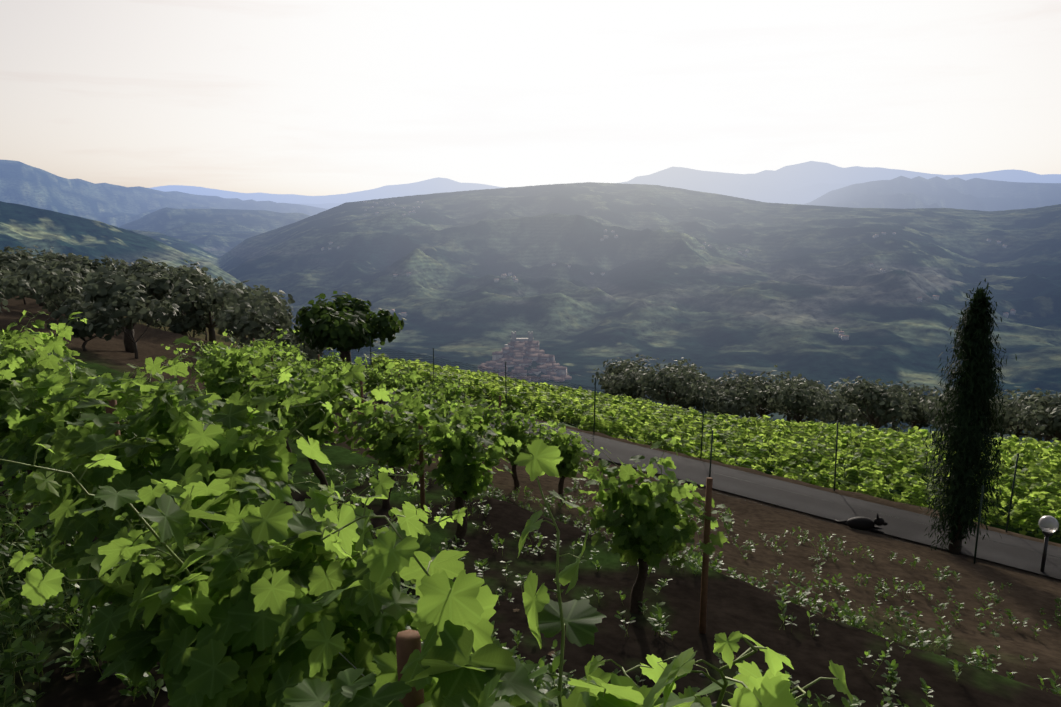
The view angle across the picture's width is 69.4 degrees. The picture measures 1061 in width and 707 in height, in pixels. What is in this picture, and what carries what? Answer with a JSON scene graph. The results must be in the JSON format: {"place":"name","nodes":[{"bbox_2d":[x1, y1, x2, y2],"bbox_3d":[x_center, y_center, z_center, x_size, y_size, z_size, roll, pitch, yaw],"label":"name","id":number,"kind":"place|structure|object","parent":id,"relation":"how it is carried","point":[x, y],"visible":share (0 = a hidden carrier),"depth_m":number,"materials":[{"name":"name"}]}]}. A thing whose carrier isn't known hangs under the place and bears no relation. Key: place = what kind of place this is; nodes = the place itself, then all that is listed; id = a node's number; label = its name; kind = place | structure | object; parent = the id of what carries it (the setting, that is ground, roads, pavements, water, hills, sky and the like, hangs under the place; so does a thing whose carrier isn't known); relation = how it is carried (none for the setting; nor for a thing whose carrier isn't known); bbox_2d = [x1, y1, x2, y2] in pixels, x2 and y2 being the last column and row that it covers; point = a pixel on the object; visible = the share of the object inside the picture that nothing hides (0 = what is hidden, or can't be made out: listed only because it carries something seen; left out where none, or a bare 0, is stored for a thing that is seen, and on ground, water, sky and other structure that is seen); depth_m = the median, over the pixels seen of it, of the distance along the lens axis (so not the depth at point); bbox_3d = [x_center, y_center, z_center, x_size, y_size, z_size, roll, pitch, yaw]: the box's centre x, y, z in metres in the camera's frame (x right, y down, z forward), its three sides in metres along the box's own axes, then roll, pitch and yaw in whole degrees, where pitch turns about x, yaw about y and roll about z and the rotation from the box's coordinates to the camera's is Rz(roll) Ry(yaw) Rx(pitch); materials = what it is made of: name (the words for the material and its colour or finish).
{"place":"outdoors","nodes":[
{"label":"outdoors","id":0,"kind":"place"},
{"bbox_2d":[141,464,372,684],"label":"vine wires","id":1,"kind":"object","parent":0,"point":[339,652],"visible":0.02,"depth_m":1.91,"materials":[{"name":"grey metal"}]},
{"bbox_2d":[504,331,533,347],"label":"castle","id":2,"kind":"structure","parent":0,"point":[529,338],"depth_m":1458.22,"materials":[{"name":"grey stone"}]},
{"bbox_2d":[508,361,546,377],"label":"village hill","id":3,"kind":"structure","parent":0,"point":[535,364],"depth_m":1369.66,"materials":[{"name":"green"}]},
{"bbox_2d":[478,343,555,380],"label":"village houses","id":4,"kind":"structure","parent":3,"relation":"on","point":[550,359],"depth_m":1369.24,"materials":[{"name":"beige"}]},
{"bbox_2d":[480,346,566,381],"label":"village houses","id":5,"kind":"structure","parent":3,"relation":"on","point":[562,372],"depth_m":1377.06,"materials":[{"name":"beige"}]},
{"bbox_2d":[476,341,571,381],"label":"hilltop village","id":6,"kind":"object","parent":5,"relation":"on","point":[521,351],"depth_m":1384.53,"materials":[{"name":"brown stone"}]},
{"bbox_2d":[488,345,570,381],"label":"village houses","id":7,"kind":"structure","parent":3,"relation":"on","point":[500,356],"depth_m":1382.77,"materials":[{"name":"beige"}]},
{"bbox_2d":[0,160,1060,706],"bbox_3d":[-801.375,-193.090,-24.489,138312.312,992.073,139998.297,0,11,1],"label":"hilly terrain","id":8,"kind":"structure","parent":0,"point":[798,284],"depth_m":1825.65,"materials":[{"name":"green plant"}]},
{"bbox_2d":[0,256,326,363],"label":"trees","id":9,"kind":"object","parent":8,"relation":"on","point":[248,318],"depth_m":31.63,"materials":[{"name":"green plant"}]},
{"bbox_2d":[288,291,405,364],"bbox_3d":[-7.046,-0.618,29.377,4.305,3.317,4.964,0,11,1],"label":"tree","id":10,"kind":"object","parent":8,"relation":"on","point":[345,325],"depth_m":28.68,"materials":[{"name":"green plant"}]},
{"bbox_2d":[27,338,712,706],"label":"wooden stakes","id":11,"kind":"object","parent":8,"relation":"on","point":[407,642],"visible":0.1,"depth_m":6.57,"materials":[{"name":"brown wood"}]},
{"bbox_2d":[6,493,737,679],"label":"stones","id":12,"kind":"object","parent":8,"relation":"on","point":[69,677],"visible":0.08,"depth_m":6.13,"materials":[{"name":"grey stone"}]},
{"bbox_2d":[0,309,838,706],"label":"vine shoots","id":13,"kind":"object","parent":8,"relation":"on","point":[558,555],"visible":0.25,"depth_m":1.88,"materials":[{"name":"green plant"}]},
{"bbox_2d":[0,310,853,706],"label":"vine row","id":14,"kind":"object","parent":8,"relation":"on","point":[262,630],"depth_m":2.03,"materials":[{"name":"green plant"}]},
{"bbox_2d":[163,331,702,541],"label":"vine shoots","id":15,"kind":"object","parent":8,"relation":"on","point":[411,412],"visible":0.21,"depth_m":10.18,"materials":[{"name":"green plant"}]},
{"bbox_2d":[161,329,733,614],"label":"vine rows","id":16,"kind":"object","parent":8,"relation":"on","point":[458,465],"depth_m":9.25,"materials":[{"name":"green plant"}]},
{"bbox_2d":[0,480,1000,706],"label":"stones","id":17,"kind":"object","parent":8,"relation":"on","point":[713,704],"visible":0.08,"depth_m":7.28,"materials":[{"name":"stone"}]},
{"bbox_2d":[0,459,1060,706],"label":"weeds","id":18,"kind":"object","parent":8,"relation":"on","point":[544,681],"visible":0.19,"depth_m":6.16,"materials":[{"name":"green plant"}]},
{"bbox_2d":[0,245,1060,441],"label":"olive trees","id":19,"kind":"object","parent":8,"relation":"on","point":[201,291],"depth_m":63.29,"materials":[{"name":"green plant"}]},
{"bbox_2d":[317,338,1018,563],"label":"fence posts","id":20,"kind":"object","parent":8,"relation":"on","point":[978,525],"visible":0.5,"depth_m":16.77,"materials":[{"name":"wood"}]},
{"bbox_2d":[321,201,1015,339],"bbox_3d":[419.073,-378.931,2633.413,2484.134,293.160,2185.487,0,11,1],"label":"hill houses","id":21,"kind":"structure","parent":8,"relation":"on","point":[503,276],"depth_m":2500.81,"materials":[{"name":"beige"}]},
{"bbox_2d":[337,204,1014,336],"bbox_3d":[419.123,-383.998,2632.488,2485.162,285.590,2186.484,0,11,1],"label":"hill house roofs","id":22,"kind":"structure","parent":21,"relation":"on","point":[704,242],"depth_m":2296.78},
{"bbox_2d":[914,278,1016,554],"bbox_3d":[7.920,1.425,13.828,1.616,5.546,1.762,0,11,1],"label":"cypress tree","id":23,"kind":"object","parent":8,"relation":"on","point":[973,390],"depth_m":13.61,"materials":[{"name":"green plant"}]},
{"bbox_2d":[1040,531,1053,574],"bbox_3d":[8.985,3.530,13.399,0.166,0.900,0.170,0,11,1],"label":"lamp pole","id":24,"kind":"object","parent":8,"relation":"on","point":[1045,547],"visible":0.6,"depth_m":13.36,"materials":[{"name":"black metal"}]},
{"bbox_2d":[1038,515,1058,532],"bbox_3d":[8.985,2.960,13.288,0.300,0.300,0.300,0,11,1],"label":"lamp globe","id":25,"kind":"object","parent":24,"relation":"on","point":[1051,523],"visible":0.96,"depth_m":13.20,"materials":[{"name":"white glass"}]},
{"bbox_2d":[0,0,1060,195],"label":"sky","id":26,"kind":"structure","parent":0,"point":[297,97],"materials":[{"name":"white"}]},
{"bbox_2d":[318,344,1060,538],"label":"leaves","id":27,"kind":"object","parent":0,"point":[481,382],"visible":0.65,"depth_m":18.94,"materials":[{"name":"green plant"}]},
{"bbox_2d":[363,391,1060,578],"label":"road","id":28,"kind":"structure","parent":0,"point":[1023,553],"depth_m":16.47,"materials":[{"name":"grey asphalt"}]},
{"bbox_2d":[835,513,887,533],"bbox_3d":[6.587,3.330,15.281,0.974,0.368,0.372,5,12,24],"label":"dog lying","id":29,"kind":"object","parent":28,"relation":"on","point":[861,523],"visible":0.9,"depth_m":15.17,"materials":[{"name":"black fur"}]},
{"bbox_2d":[373,338,1059,582],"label":"fence wires","id":30,"kind":"object","parent":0,"point":[806,459],"visible":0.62,"depth_m":16.21,"materials":[{"name":"grey metal"}]},
{"bbox_2d":[378,367,1060,543],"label":"trunks","id":31,"kind":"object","parent":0,"point":[1028,533],"depth_m":21.55,"materials":[{"name":"brown wood"}]},
{"bbox_2d":[372,354,1060,539],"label":"rows","id":32,"kind":"object","parent":31,"relation":"on","point":[1043,452],"visible":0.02,"depth_m":29.30,"materials":[{"name":"green plant"}]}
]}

